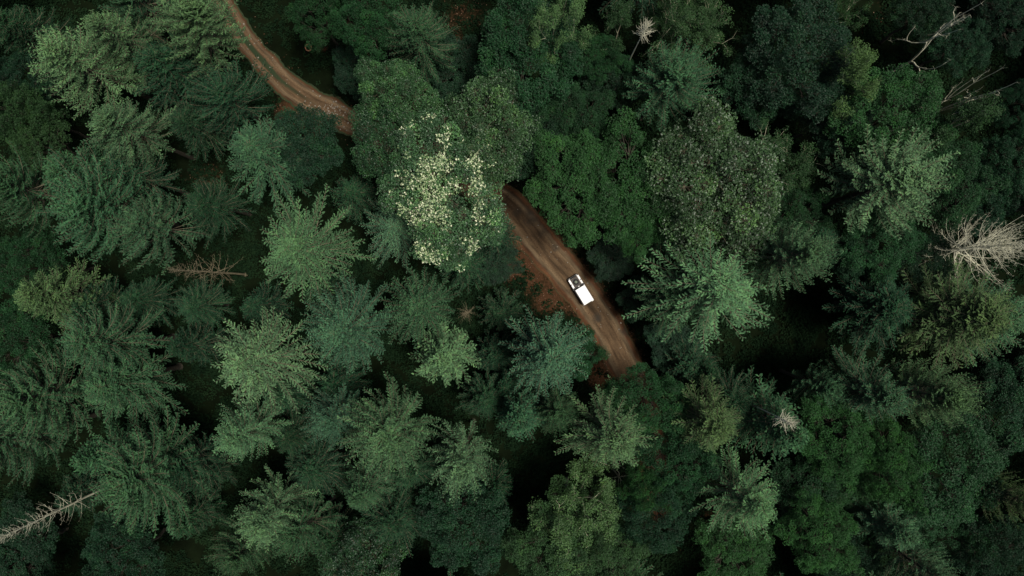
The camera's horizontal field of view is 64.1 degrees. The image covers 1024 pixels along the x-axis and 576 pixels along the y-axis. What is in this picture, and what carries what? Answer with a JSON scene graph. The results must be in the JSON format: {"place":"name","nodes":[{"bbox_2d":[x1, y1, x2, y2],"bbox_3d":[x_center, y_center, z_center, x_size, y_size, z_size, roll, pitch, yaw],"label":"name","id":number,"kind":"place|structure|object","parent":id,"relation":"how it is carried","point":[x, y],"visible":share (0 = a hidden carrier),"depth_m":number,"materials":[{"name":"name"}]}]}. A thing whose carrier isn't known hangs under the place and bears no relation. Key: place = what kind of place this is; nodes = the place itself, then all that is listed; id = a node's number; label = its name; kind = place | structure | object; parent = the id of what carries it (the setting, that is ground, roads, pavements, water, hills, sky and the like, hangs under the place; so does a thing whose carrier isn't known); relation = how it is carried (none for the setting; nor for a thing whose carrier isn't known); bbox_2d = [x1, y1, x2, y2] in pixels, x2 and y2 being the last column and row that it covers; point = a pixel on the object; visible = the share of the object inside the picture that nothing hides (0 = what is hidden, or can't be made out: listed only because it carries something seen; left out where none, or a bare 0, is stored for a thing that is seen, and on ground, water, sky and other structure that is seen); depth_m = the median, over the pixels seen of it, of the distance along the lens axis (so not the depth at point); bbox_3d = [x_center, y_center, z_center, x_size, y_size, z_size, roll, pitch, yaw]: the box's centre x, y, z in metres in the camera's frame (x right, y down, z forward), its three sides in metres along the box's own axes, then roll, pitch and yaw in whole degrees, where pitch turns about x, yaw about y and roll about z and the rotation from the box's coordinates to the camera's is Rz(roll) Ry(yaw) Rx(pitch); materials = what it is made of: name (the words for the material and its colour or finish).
{"place":"outdoors","nodes":[
{"label":"outdoors","id":0,"kind":"place"},
{"bbox_2d":[214,0,669,505],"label":"dirt road","id":1,"kind":"structure","parent":0,"point":[609,335],"depth_m":122.96,"materials":[{"name":"brown soil"}]},
{"bbox_2d":[0,0,1023,575],"bbox_3d":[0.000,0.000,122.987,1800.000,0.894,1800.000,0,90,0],"label":"ground","id":2,"kind":"structure","parent":0,"point":[190,546],"depth_m":123.01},
{"bbox_2d":[0,299,64,388],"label":"broadleaf tree","id":3,"kind":"object","parent":2,"relation":"on","point":[22,320],"visible":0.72,"depth_m":103.12,"materials":[{"name":"green plant"}]},
{"bbox_2d":[0,491,68,575],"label":"broadleaf tree","id":4,"kind":"object","parent":2,"relation":"on","point":[34,544],"visible":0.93,"depth_m":110.36,"materials":[{"name":"green plant"}]},
{"bbox_2d":[4,94,86,181],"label":"broadleaf tree","id":5,"kind":"object","parent":2,"relation":"on","point":[17,142],"visible":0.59,"depth_m":101.91,"materials":[{"name":"green plant"}]},
{"bbox_2d":[0,224,98,305],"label":"broadleaf tree","id":6,"kind":"object","parent":2,"relation":"on","point":[9,248],"visible":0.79,"depth_m":102.57,"materials":[{"name":"green plant"}]},
{"bbox_2d":[0,80,99,143],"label":"broadleaf tree","id":7,"kind":"object","parent":2,"relation":"on","point":[19,92],"visible":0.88,"depth_m":100.36,"materials":[{"name":"green plant"}]},
{"bbox_2d":[0,395,101,487],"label":"fir tree","id":8,"kind":"object","parent":2,"relation":"on","point":[8,447],"visible":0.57,"depth_m":102.33,"materials":[{"name":"green plant"}]},
{"bbox_2d":[0,140,109,239],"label":"fir tree","id":9,"kind":"object","parent":2,"relation":"on","point":[11,187],"visible":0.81,"depth_m":98.70,"materials":[{"name":"green plant"}]},
{"bbox_2d":[0,338,129,456],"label":"fir tree","id":10,"kind":"object","parent":2,"relation":"on","point":[16,403],"visible":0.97,"depth_m":99.51,"materials":[{"name":"green plant"}]},
{"bbox_2d":[12,257,121,332],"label":"fir tree","id":11,"kind":"object","parent":2,"relation":"on","point":[42,293],"visible":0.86,"depth_m":101.52,"materials":[{"name":"green plant"}]},
{"bbox_2d":[26,22,172,119],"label":"fir tree","id":12,"kind":"object","parent":2,"relation":"on","point":[72,65],"visible":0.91,"depth_m":98.61,"materials":[{"name":"green plant"}]},
{"bbox_2d":[35,138,179,264],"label":"fir tree","id":13,"kind":"object","parent":2,"relation":"on","point":[77,202],"visible":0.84,"depth_m":98.36,"materials":[{"name":"green plant"}]},
{"bbox_2d":[55,299,175,380],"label":"fir tree","id":14,"kind":"object","parent":2,"relation":"on","point":[97,339],"visible":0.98,"depth_m":101.13,"materials":[{"name":"green plant"}]},
{"bbox_2d":[80,512,166,575],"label":"broadleaf tree","id":15,"kind":"object","parent":2,"relation":"on","point":[97,562],"visible":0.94,"depth_m":106.71,"materials":[{"name":"green plant"}]},
{"bbox_2d":[79,338,189,424],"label":"fir tree","id":16,"kind":"object","parent":2,"relation":"on","point":[105,386],"visible":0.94,"depth_m":104.82,"materials":[{"name":"green plant"}]},
{"bbox_2d":[78,5,194,99],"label":"fir tree","id":17,"kind":"object","parent":2,"relation":"on","point":[117,33],"visible":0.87,"depth_m":97.69,"materials":[{"name":"green plant"}]},
{"bbox_2d":[84,97,195,178],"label":"fir tree","id":18,"kind":"object","parent":2,"relation":"on","point":[114,125],"visible":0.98,"depth_m":99.29,"materials":[{"name":"green plant"}]},
{"bbox_2d":[89,405,214,538],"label":"fir tree","id":19,"kind":"object","parent":2,"relation":"on","point":[127,481],"visible":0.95,"depth_m":97.66,"materials":[{"name":"green plant"}]},
{"bbox_2d":[97,184,211,274],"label":"fir tree","id":20,"kind":"object","parent":2,"relation":"on","point":[142,222],"visible":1,"depth_m":100.75,"materials":[{"name":"green plant"}]},
{"bbox_2d":[128,36,231,121],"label":"fir tree","id":21,"kind":"object","parent":2,"relation":"on","point":[159,65],"visible":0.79,"depth_m":102.89,"materials":[{"name":"green plant"}]},
{"bbox_2d":[150,429,224,499],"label":"fir tree","id":22,"kind":"object","parent":2,"relation":"on","point":[182,470],"visible":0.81,"depth_m":102.98,"materials":[{"name":"green plant"}]},
{"bbox_2d":[145,0,250,82],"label":"fir tree","id":23,"kind":"object","parent":2,"relation":"on","point":[187,14],"visible":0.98,"depth_m":98.24,"materials":[{"name":"green plant"}]},
{"bbox_2d":[169,274,235,330],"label":"fir tree","id":24,"kind":"object","parent":2,"relation":"on","point":[192,305],"visible":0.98,"depth_m":111.92,"materials":[{"name":"green plant"}]},
{"bbox_2d":[168,94,239,162],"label":"fir tree","id":25,"kind":"object","parent":2,"relation":"on","point":[182,124],"visible":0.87,"depth_m":107.27,"materials":[{"name":"green plant"}]},
{"bbox_2d":[181,174,256,250],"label":"fir tree","id":26,"kind":"object","parent":2,"relation":"on","point":[208,204],"visible":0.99,"depth_m":107.49,"materials":[{"name":"green plant"}]},
{"bbox_2d":[173,55,275,137],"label":"fir tree","id":27,"kind":"object","parent":2,"relation":"on","point":[224,96],"visible":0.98,"depth_m":103.44,"materials":[{"name":"green plant"}]},
{"bbox_2d":[204,512,277,575],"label":"fir tree","id":28,"kind":"object","parent":2,"relation":"on","point":[239,557],"visible":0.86,"depth_m":102.66,"materials":[{"name":"green plant"}]},
{"bbox_2d":[209,395,294,461],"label":"fir tree","id":29,"kind":"object","parent":2,"relation":"on","point":[236,433],"visible":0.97,"depth_m":101.14,"materials":[{"name":"green plant"}]},
{"bbox_2d":[211,305,328,421],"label":"fir tree","id":30,"kind":"object","parent":2,"relation":"on","point":[248,362],"visible":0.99,"depth_m":100.10,"materials":[{"name":"green plant"}]},
{"bbox_2d":[226,112,323,215],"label":"fir tree","id":31,"kind":"object","parent":2,"relation":"on","point":[253,149],"visible":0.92,"depth_m":103.98,"materials":[{"name":"green plant"}]},
{"bbox_2d":[229,466,323,553],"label":"fir tree","id":32,"kind":"object","parent":2,"relation":"on","point":[259,521],"visible":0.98,"depth_m":100.28,"materials":[{"name":"green plant"}]},
{"bbox_2d":[267,102,344,188],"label":"broadleaf tree","id":33,"kind":"object","parent":2,"relation":"on","point":[310,120],"visible":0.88,"depth_m":106.55,"materials":[{"name":"green plant"}]},
{"bbox_2d":[264,493,347,567],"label":"fir tree","id":34,"kind":"object","parent":2,"relation":"on","point":[292,541],"visible":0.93,"depth_m":102.54,"materials":[{"name":"green plant"}]},
{"bbox_2d":[259,183,378,311],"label":"fir tree","id":35,"kind":"object","parent":2,"relation":"on","point":[293,238],"visible":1,"depth_m":101.65,"materials":[{"name":"green plant"}]},
{"bbox_2d":[284,431,356,498],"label":"fir tree","id":36,"kind":"object","parent":2,"relation":"on","point":[310,472],"visible":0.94,"depth_m":109.35,"materials":[{"name":"green plant"}]},
{"bbox_2d":[299,382,364,450],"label":"fir tree","id":37,"kind":"object","parent":2,"relation":"on","point":[329,423],"visible":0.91,"depth_m":101.66,"materials":[{"name":"green plant"}]},
{"bbox_2d":[298,270,400,374],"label":"fir tree","id":38,"kind":"object","parent":2,"relation":"on","point":[338,328],"visible":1,"depth_m":100.03,"materials":[{"name":"green plant"}]},
{"bbox_2d":[318,517,408,575],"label":"broadleaf tree","id":39,"kind":"object","parent":2,"relation":"on","point":[352,538],"visible":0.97,"depth_m":105.65,"materials":[{"name":"green plant"}]},
{"bbox_2d":[329,0,408,67],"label":"broadleaf tree","id":40,"kind":"object","parent":2,"relation":"on","point":[348,29],"visible":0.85,"depth_m":103.80,"materials":[{"name":"green plant"}]},
{"bbox_2d":[348,101,424,196],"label":"broadleaf tree","id":41,"kind":"object","parent":2,"relation":"on","point":[364,153],"visible":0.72,"depth_m":101.40,"materials":[{"name":"green plant"}]},
{"bbox_2d":[336,371,438,482],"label":"fir tree","id":42,"kind":"object","parent":2,"relation":"on","point":[383,436],"visible":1,"depth_m":98.72,"materials":[{"name":"green plant"}]},
{"bbox_2d":[354,474,427,557],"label":"fir tree","id":43,"kind":"object","parent":2,"relation":"on","point":[393,521],"visible":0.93,"depth_m":107.59,"materials":[{"name":"green plant"}]},
{"bbox_2d":[359,185,434,273],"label":"fir tree","id":44,"kind":"object","parent":2,"relation":"on","point":[393,227],"visible":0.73,"depth_m":108.68,"materials":[{"name":"green plant"}]},
{"bbox_2d":[353,55,446,139],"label":"broadleaf tree","id":45,"kind":"object","parent":2,"relation":"on","point":[401,72],"visible":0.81,"depth_m":100.72,"materials":[{"name":"green plant"}]},
{"bbox_2d":[376,265,460,361],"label":"fir tree","id":46,"kind":"object","parent":2,"relation":"on","point":[415,305],"visible":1,"depth_m":103.97,"materials":[{"name":"green plant"}]},
{"bbox_2d":[380,1,460,84],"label":"fir tree","id":47,"kind":"object","parent":2,"relation":"on","point":[418,27],"visible":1,"depth_m":103.36,"materials":[{"name":"green plant"}]},
{"bbox_2d":[376,107,510,272],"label":"flowering tree","id":48,"kind":"object","parent":2,"relation":"on","point":[419,215],"visible":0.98,"depth_m":98.93,"materials":[{"name":"green plant"}]},
{"bbox_2d":[407,318,481,388],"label":"fir tree","id":49,"kind":"object","parent":2,"relation":"on","point":[448,357],"visible":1,"depth_m":105.27,"materials":[{"name":"green plant"}]},
{"bbox_2d":[420,30,479,103],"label":"broadleaf tree","id":50,"kind":"object","parent":2,"relation":"on","point":[454,86],"visible":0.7,"depth_m":112.97,"materials":[{"name":"green plant"}]},
{"bbox_2d":[425,418,497,507],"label":"fir tree","id":51,"kind":"object","parent":2,"relation":"on","point":[460,473],"visible":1,"depth_m":98.25,"materials":[{"name":"green plant"}]},
{"bbox_2d":[413,459,511,575],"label":"broadleaf tree","id":52,"kind":"object","parent":2,"relation":"on","point":[475,558],"visible":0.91,"depth_m":104.59,"materials":[{"name":"green plant"}]},
{"bbox_2d":[441,67,541,189],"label":"broadleaf tree","id":53,"kind":"object","parent":2,"relation":"on","point":[491,85],"visible":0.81,"depth_m":100.53,"materials":[{"name":"green plant"}]},
{"bbox_2d":[0,0,1023,575],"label":"undergrowth","id":54,"kind":"object","parent":2,"relation":"on","point":[358,268],"visible":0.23,"depth_m":122.66,"materials":[{"name":"green plant"}]},
{"bbox_2d":[474,0,583,120],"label":"broadleaf tree","id":55,"kind":"object","parent":2,"relation":"on","point":[493,25],"visible":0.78,"depth_m":102.72,"materials":[{"name":"green plant"}]},
{"bbox_2d":[498,304,596,402],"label":"fir tree","id":56,"kind":"object","parent":2,"relation":"on","point":[552,356],"visible":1,"depth_m":100.91,"materials":[{"name":"green plant"}]},
{"bbox_2d":[500,500,600,575],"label":"broadleaf tree","id":57,"kind":"object","parent":2,"relation":"on","point":[515,545],"visible":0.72,"depth_m":104.72,"materials":[{"name":"green plant"}]},
{"bbox_2d":[524,0,593,81],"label":"broadleaf tree","id":58,"kind":"object","parent":2,"relation":"on","point":[558,11],"visible":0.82,"depth_m":99.77,"materials":[{"name":"green plant"}]},
{"bbox_2d":[530,81,616,153],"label":"broadleaf tree","id":59,"kind":"object","parent":2,"relation":"on","point":[599,114],"visible":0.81,"depth_m":107.19,"materials":[{"name":"green plant"}]},
{"bbox_2d":[527,444,622,575],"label":"broadleaf tree","id":60,"kind":"object","parent":2,"relation":"on","point":[583,475],"visible":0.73,"depth_m":103.85,"materials":[{"name":"green plant"}]},
{"bbox_2d":[522,126,629,249],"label":"broadleaf tree","id":61,"kind":"object","parent":2,"relation":"on","point":[564,143],"visible":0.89,"depth_m":105.06,"materials":[{"name":"green plant"}]},
{"bbox_2d":[559,511,650,575],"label":"broadleaf tree","id":62,"kind":"object","parent":2,"relation":"on","point":[637,550],"visible":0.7,"depth_m":104.42,"materials":[{"name":"green plant"}]},
{"bbox_2d":[554,374,658,469],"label":"fir tree","id":63,"kind":"object","parent":2,"relation":"on","point":[619,441],"visible":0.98,"depth_m":100.55,"materials":[{"name":"green plant"}]},
{"bbox_2d":[565,105,686,244],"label":"broadleaf tree","id":64,"kind":"object","parent":2,"relation":"on","point":[638,138],"visible":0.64,"depth_m":103.84,"materials":[{"name":"green plant"}]},
{"bbox_2d":[600,361,691,438],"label":"broadleaf tree","id":65,"kind":"object","parent":2,"relation":"on","point":[640,368],"visible":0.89,"depth_m":104.70,"materials":[{"name":"green plant"}]},
{"bbox_2d":[613,472,696,554],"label":"broadleaf tree","id":66,"kind":"object","parent":2,"relation":"on","point":[656,546],"visible":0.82,"depth_m":103.41,"materials":[{"name":"green plant"}]},
{"bbox_2d":[623,35,723,133],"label":"fir tree","id":67,"kind":"object","parent":2,"relation":"on","point":[686,73],"visible":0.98,"depth_m":101.45,"materials":[{"name":"green plant"}]},
{"bbox_2d":[633,426,722,500],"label":"broadleaf tree","id":68,"kind":"object","parent":2,"relation":"on","point":[689,449],"visible":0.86,"depth_m":103.54,"materials":[{"name":"green plant"}]},
{"bbox_2d":[638,0,743,73],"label":"broadleaf tree","id":69,"kind":"object","parent":2,"relation":"on","point":[704,8],"visible":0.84,"depth_m":105.34,"materials":[{"name":"green plant"}]},
{"bbox_2d":[621,230,774,354],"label":"fir tree","id":70,"kind":"object","parent":2,"relation":"on","point":[724,286],"visible":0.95,"depth_m":101.00,"materials":[{"name":"green plant"}]},
{"bbox_2d":[657,373,743,453],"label":"fir tree","id":71,"kind":"object","parent":2,"relation":"on","point":[718,429],"visible":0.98,"depth_m":101.95,"materials":[{"name":"green plant"}]},
{"bbox_2d":[642,95,785,265],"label":"broadleaf tree","id":72,"kind":"object","parent":2,"relation":"on","point":[755,220],"visible":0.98,"depth_m":99.79,"materials":[{"name":"green plant"}]},
{"bbox_2d":[678,438,779,541],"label":"fir tree","id":73,"kind":"object","parent":2,"relation":"on","point":[759,509],"visible":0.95,"depth_m":101.00,"materials":[{"name":"green plant"}]},
{"bbox_2d":[691,502,780,575],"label":"broadleaf tree","id":74,"kind":"object","parent":2,"relation":"on","point":[761,560],"visible":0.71,"depth_m":107.55,"materials":[{"name":"green plant"}]},
{"bbox_2d":[713,48,802,130],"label":"broadleaf tree","id":75,"kind":"object","parent":2,"relation":"on","point":[739,69],"visible":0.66,"depth_m":106.96,"materials":[{"name":"green plant"}]},
{"bbox_2d":[727,364,809,461],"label":"fir tree","id":76,"kind":"object","parent":2,"relation":"on","point":[763,424],"visible":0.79,"depth_m":104.13,"materials":[{"name":"green plant"}]},
{"bbox_2d":[732,219,846,300],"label":"fir tree","id":77,"kind":"object","parent":2,"relation":"on","point":[806,255],"visible":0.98,"depth_m":97.35,"materials":[{"name":"green plant"}]},
{"bbox_2d":[752,117,830,210],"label":"broadleaf tree","id":78,"kind":"object","parent":2,"relation":"on","point":[797,172],"visible":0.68,"depth_m":106.56,"materials":[{"name":"green plant"}]},
{"bbox_2d":[741,0,855,124],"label":"broadleaf tree","id":79,"kind":"object","parent":2,"relation":"on","point":[824,93],"visible":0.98,"depth_m":101.86,"materials":[{"name":"green plant"}]},
{"bbox_2d":[766,442,851,531],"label":"broadleaf tree","id":80,"kind":"object","parent":2,"relation":"on","point":[788,474],"visible":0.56,"depth_m":107.78,"materials":[{"name":"green plant"}]},
{"bbox_2d":[773,485,864,575],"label":"broadleaf tree","id":81,"kind":"object","parent":2,"relation":"on","point":[839,536],"visible":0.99,"depth_m":104.06,"materials":[{"name":"green plant"}]},
{"bbox_2d":[794,37,881,136],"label":"broadleaf tree","id":82,"kind":"object","parent":2,"relation":"on","point":[856,58],"visible":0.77,"depth_m":98.15,"materials":[{"name":"green plant"}]},
{"bbox_2d":[794,391,889,485],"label":"broadleaf tree","id":83,"kind":"object","parent":2,"relation":"on","point":[854,463],"visible":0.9,"depth_m":103.24,"materials":[{"name":"green plant"}]},
{"bbox_2d":[812,339,921,430],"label":"fir tree","id":84,"kind":"object","parent":2,"relation":"on","point":[889,397],"visible":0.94,"depth_m":102.04,"materials":[{"name":"green plant"}]},
{"bbox_2d":[822,265,920,356],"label":"fir tree","id":85,"kind":"object","parent":2,"relation":"on","point":[887,305],"visible":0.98,"depth_m":107.20,"materials":[{"name":"green plant"}]},
{"bbox_2d":[834,479,921,551],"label":"fir tree","id":86,"kind":"object","parent":2,"relation":"on","point":[902,536],"visible":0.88,"depth_m":102.93,"materials":[{"name":"green plant"}]},
{"bbox_2d":[833,407,930,516],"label":"broadleaf tree","id":87,"kind":"object","parent":2,"relation":"on","point":[905,441],"visible":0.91,"depth_m":101.78,"materials":[{"name":"green plant"}]},
{"bbox_2d":[836,197,927,286],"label":"broadleaf tree","id":88,"kind":"object","parent":2,"relation":"on","point":[914,238],"visible":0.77,"depth_m":106.79,"materials":[{"name":"green plant"}]},
{"bbox_2d":[817,123,959,239],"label":"fir tree","id":89,"kind":"object","parent":2,"relation":"on","point":[902,178],"visible":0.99,"depth_m":98.98,"materials":[{"name":"green plant"}]},
{"bbox_2d":[822,62,958,163],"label":"broadleaf tree","id":90,"kind":"object","parent":2,"relation":"on","point":[932,92],"visible":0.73,"depth_m":102.58,"materials":[{"name":"green plant"}]},
{"bbox_2d":[879,0,956,43],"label":"broadleaf tree","id":91,"kind":"object","parent":2,"relation":"on","point":[946,12],"visible":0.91,"depth_m":108.52,"materials":[{"name":"green plant"}]},
{"bbox_2d":[858,353,996,428],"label":"fir tree","id":92,"kind":"object","parent":2,"relation":"on","point":[949,396],"visible":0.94,"depth_m":98.34,"materials":[{"name":"green plant"}]},
{"bbox_2d":[882,137,1011,232],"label":"broadleaf tree","id":93,"kind":"object","parent":2,"relation":"on","point":[975,201],"visible":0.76,"depth_m":103.63,"materials":[{"name":"green plant"}]},
{"bbox_2d":[881,408,1023,530],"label":"broadleaf tree","id":94,"kind":"object","parent":2,"relation":"on","point":[963,508],"visible":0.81,"depth_m":102.57,"materials":[{"name":"green plant"}]},
{"bbox_2d":[912,16,993,78],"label":"broadleaf tree","id":95,"kind":"object","parent":2,"relation":"on","point":[981,58],"visible":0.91,"depth_m":108.29,"materials":[{"name":"green plant"}]},
{"bbox_2d":[897,254,1017,371],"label":"fir tree","id":96,"kind":"object","parent":2,"relation":"on","point":[993,316],"visible":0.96,"depth_m":101.68,"materials":[{"name":"green plant"}]},
{"bbox_2d":[910,263,1023,370],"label":"fir tree","id":97,"kind":"object","parent":2,"relation":"on","point":[1018,320],"visible":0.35,"depth_m":102.27,"materials":[{"name":"green plant"}]},
{"bbox_2d":[933,513,1023,575],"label":"broadleaf tree","id":98,"kind":"object","parent":2,"relation":"on","point":[1016,559],"visible":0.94,"depth_m":104.78,"materials":[{"name":"green plant"}]},
{"bbox_2d":[937,345,1023,457],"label":"broadleaf tree","id":99,"kind":"object","parent":2,"relation":"on","point":[1016,419],"visible":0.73,"depth_m":104.46,"materials":[{"name":"green plant"}]},
{"bbox_2d":[939,127,1023,205],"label":"broadleaf tree","id":100,"kind":"object","parent":2,"relation":"on","point":[1012,151],"visible":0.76,"depth_m":104.55,"materials":[{"name":"green plant"}]},
{"bbox_2d":[943,0,1023,57],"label":"broadleaf tree","id":101,"kind":"object","parent":2,"relation":"on","point":[1010,19],"visible":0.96,"depth_m":106.86,"materials":[{"name":"green plant"}]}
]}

